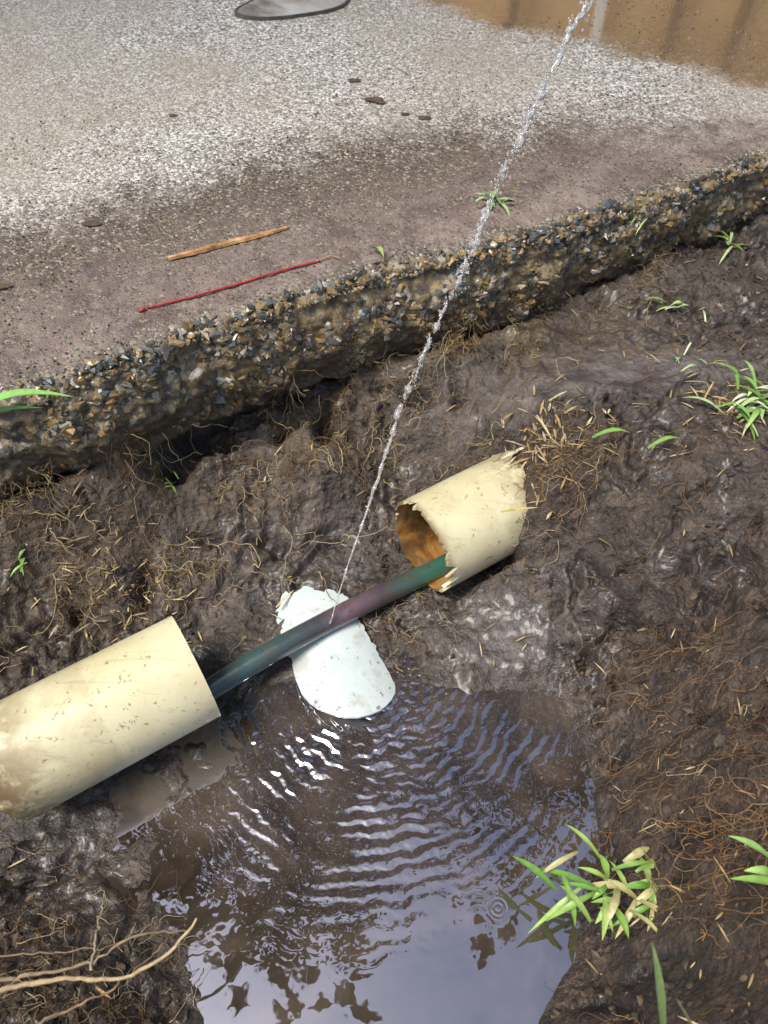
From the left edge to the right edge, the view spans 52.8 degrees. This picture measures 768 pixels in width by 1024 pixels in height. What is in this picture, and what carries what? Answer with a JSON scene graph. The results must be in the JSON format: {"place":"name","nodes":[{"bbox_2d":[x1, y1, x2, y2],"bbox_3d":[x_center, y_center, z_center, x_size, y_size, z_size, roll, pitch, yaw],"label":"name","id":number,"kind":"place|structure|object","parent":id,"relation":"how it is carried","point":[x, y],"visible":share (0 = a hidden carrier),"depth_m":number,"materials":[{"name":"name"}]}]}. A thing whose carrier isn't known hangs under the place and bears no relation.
{"place":"outdoors","nodes":[
{"label":"outdoors","id":0,"kind":"place"},
{"bbox_2d":[0,213,767,1023],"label":"muddy ground","id":1,"kind":"structure","parent":0,"point":[86,823],"depth_m":0.83,"materials":[{"name":"brown soil"}]},
{"bbox_2d":[10,549,26,576],"bbox_3d":[-0.391,0.052,0.831,0.018,0.021,0.054,-9,53,-7],"label":"grass tuft","id":2,"kind":"object","parent":1,"relation":"on","point":[22,563],"visible":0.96,"depth_m":0.82,"materials":[{"name":"green plant"}]},
{"bbox_2d":[0,893,197,1023],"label":"exposed root","id":3,"kind":"object","parent":1,"relation":"on","point":[31,983],"visible":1,"depth_m":0.58,"materials":[{"name":"beige plant"}]},
{"bbox_2d":[0,825,211,1023],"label":"root tangle","id":4,"kind":"object","parent":1,"relation":"on","point":[59,956],"visible":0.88,"depth_m":0.65,"materials":[{"name":"brown plant"}]},
{"bbox_2d":[0,616,220,819],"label":"sleeve pipe","id":5,"kind":"object","parent":1,"relation":"on","point":[72,730],"visible":1,"depth_m":0.70,"materials":[{"name":"beige plastic"}]},
{"bbox_2d":[205,553,453,698],"bbox_3d":[-0.087,0.138,0.831,0.622,0.034,0.031,-26,57,-19],"label":"water pipe","id":6,"kind":"object","parent":5,"relation":"in","point":[233,674],"visible":0.51,"depth_m":0.83,"materials":[{"name":"green plastic"}]},
{"bbox_2d":[329,0,596,623],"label":"water jet","id":7,"kind":"object","parent":6,"relation":"attached to","point":[541,95],"visible":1,"depth_m":0.75,"materials":[{"name":"white"}]},
{"bbox_2d":[165,471,178,491],"bbox_3d":[-0.250,-0.036,0.905,0.032,0.010,0.031,14,53,11],"label":"grass tuft","id":8,"kind":"object","parent":1,"relation":"on","point":[173,487],"visible":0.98,"depth_m":0.90,"materials":[{"name":"green plant"}]},
{"bbox_2d":[59,638,600,1023],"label":"puddle water","id":9,"kind":"structure","parent":1,"relation":"on","point":[330,869],"depth_m":0.73,"materials":[{"name":"brown liquid"}]},
{"bbox_2d":[276,586,394,718],"bbox_3d":[-0.061,0.152,0.842,0.100,0.032,0.173,-25,56,-18],"label":"broken pipe shard","id":10,"kind":"object","parent":1,"relation":"on","point":[341,672],"visible":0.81,"depth_m":0.83,"materials":[{"name":"white plastic"}]},
{"bbox_2d":[0,246,767,1023],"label":"dead grass straw","id":11,"kind":"object","parent":1,"relation":"on","point":[542,456],"visible":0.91,"depth_m":0.84,"materials":[{"name":"beige plant"}]},
{"bbox_2d":[0,245,767,957],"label":"grass roots","id":12,"kind":"object","parent":1,"relation":"on","point":[240,463],"depth_m":0.88,"materials":[{"name":"brown plant"}]},
{"bbox_2d":[394,451,527,592],"bbox_3d":[0.118,0.001,0.888,0.197,0.110,0.110,-26,56,-19],"label":"sleeve pipe","id":13,"kind":"object","parent":1,"relation":"on","point":[465,524],"visible":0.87,"depth_m":0.84,"materials":[{"name":"beige plastic"}]},
{"bbox_2d":[512,825,658,939],"bbox_3d":[0.180,0.315,0.659,0.139,0.040,0.095,0,52,0],"label":"leafy weed","id":14,"kind":"object","parent":1,"relation":"on","point":[609,908],"visible":0.97,"depth_m":0.64,"materials":[{"name":"green plant"}]},
{"bbox_2d":[470,375,767,1023],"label":"fibrous root mat","id":15,"kind":"object","parent":1,"relation":"on","point":[665,713],"visible":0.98,"depth_m":0.70,"materials":[{"name":"brown plant"}]},
{"bbox_2d":[647,297,688,310],"bbox_3d":[0.363,-0.266,0.993,0.056,0.018,0.021,0,52,0],"label":"grass tuft","id":16,"kind":"object","parent":1,"relation":"on","point":[677,303],"visible":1,"depth_m":0.99,"materials":[{"name":"green plant"}]},
{"bbox_2d":[652,943,691,1023],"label":"grass blade","id":17,"kind":"object","parent":1,"relation":"on","point":[661,996],"depth_m":0.45,"materials":[{"name":"green plant"}]},
{"bbox_2d":[675,342,706,364],"bbox_3d":[0.360,-0.185,0.913,0.043,0.012,0.046,0,52,0],"label":"grass tuft","id":18,"kind":"object","parent":1,"relation":"on","point":[689,344],"visible":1,"depth_m":0.92,"materials":[{"name":"green plant"}]},
{"bbox_2d":[682,360,767,439],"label":"grass tuft","id":19,"kind":"object","parent":1,"relation":"on","point":[753,400],"visible":1,"depth_m":0.81,"materials":[{"name":"green plant"}]},
{"bbox_2d":[712,230,750,263],"bbox_3d":[0.475,-0.364,1.054,0.058,0.016,0.075,0,52,0],"label":"grass tuft","id":20,"kind":"object","parent":1,"relation":"on","point":[726,236],"visible":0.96,"depth_m":1.05,"materials":[{"name":"green plant"}]},
{"bbox_2d":[730,836,767,884],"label":"grass tuft","id":21,"kind":"object","parent":1,"relation":"on","point":[762,878],"visible":1,"depth_m":0.52,"materials":[{"name":"green plant"}]},
{"bbox_2d":[0,0,767,505],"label":"concrete path","id":22,"kind":"structure","parent":0,"point":[74,62],"depth_m":1.03,"materials":[{"name":"grey concrete"}]},
{"bbox_2d":[0,283,11,288],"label":"dead leaf","id":23,"kind":"object","parent":22,"relation":"on","point":[3,285],"visible":1,"depth_m":0.85,"materials":[{"name":"brown plant"}]},
{"bbox_2d":[0,389,72,411],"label":"grass blade","id":24,"kind":"object","parent":22,"relation":"on","point":[11,393],"depth_m":0.69,"materials":[{"name":"green plant"}]},
{"bbox_2d":[82,220,101,225],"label":"dead leaf","id":25,"kind":"object","parent":22,"relation":"on","point":[92,223],"visible":1,"depth_m":0.93,"materials":[{"name":"brown plant"}]},
{"bbox_2d":[165,226,289,259],"bbox_3d":[-0.181,-0.315,0.901,0.151,0.004,0.011,-20,55,-15],"label":"wood splinter","id":26,"kind":"object","parent":22,"relation":"on","point":[214,246],"visible":1,"depth_m":0.90,"materials":[{"name":"brown wood"}]},
{"bbox_2d":[138,255,339,311],"bbox_3d":[-0.157,-0.254,0.856,0.232,0.005,0.010,-19,54,-15],"label":"red wire","id":27,"kind":"object","parent":22,"relation":"on","point":[220,288],"visible":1,"depth_m":0.85,"materials":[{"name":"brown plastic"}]},
{"bbox_2d":[234,0,349,20],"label":"utility cover","id":28,"kind":"object","parent":22,"relation":"on","point":[261,10],"visible":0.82,"depth_m":1.33,"materials":[{"name":"grey metal"}]},
{"bbox_2d":[348,78,360,81],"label":"dead leaf","id":29,"kind":"object","parent":22,"relation":"on","point":[354,79],"visible":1,"depth_m":1.17,"materials":[{"name":"brown plant"}]},
{"bbox_2d":[364,97,382,100],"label":"dead leaf","id":30,"kind":"object","parent":22,"relation":"on","point":[373,98],"visible":1,"depth_m":1.13,"materials":[{"name":"brown plant"}]},
{"bbox_2d":[0,150,767,498],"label":"exposed aggregate gravel","id":31,"kind":"structure","parent":22,"relation":"on","point":[206,332],"depth_m":0.89,"materials":[{"name":"grey gravel"}]},
{"bbox_2d":[0,0,767,381],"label":"loose grit","id":32,"kind":"object","parent":22,"relation":"on","point":[72,156],"visible":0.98,"depth_m":1.04,"materials":[{"name":"stone"}]},
{"bbox_2d":[418,116,430,118],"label":"dead leaf","id":33,"kind":"object","parent":22,"relation":"on","point":[423,117],"visible":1,"depth_m":1.09,"materials":[{"name":"brown plant"}]},
{"bbox_2d":[293,190,679,448],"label":"fallen leaves","id":34,"kind":"object","parent":22,"relation":"on","point":[380,249],"visible":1,"depth_m":0.80,"materials":[{"name":"green plant"}]},
{"bbox_2d":[474,189,513,215],"bbox_3d":[0.137,-0.382,0.955,0.068,0.025,0.043,14,53,11],"label":"grass tuft","id":35,"kind":"object","parent":22,"relation":"on","point":[500,202],"visible":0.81,"depth_m":0.95,"materials":[{"name":"green plant"}]},
{"bbox_2d":[630,212,646,232],"bbox_3d":[0.318,-0.363,0.970,0.018,0.016,0.029,22,55,17],"label":"grass tuft","id":36,"kind":"object","parent":22,"relation":"on","point":[641,223],"visible":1,"depth_m":0.97,"materials":[{"name":"green plant"}]}
]}

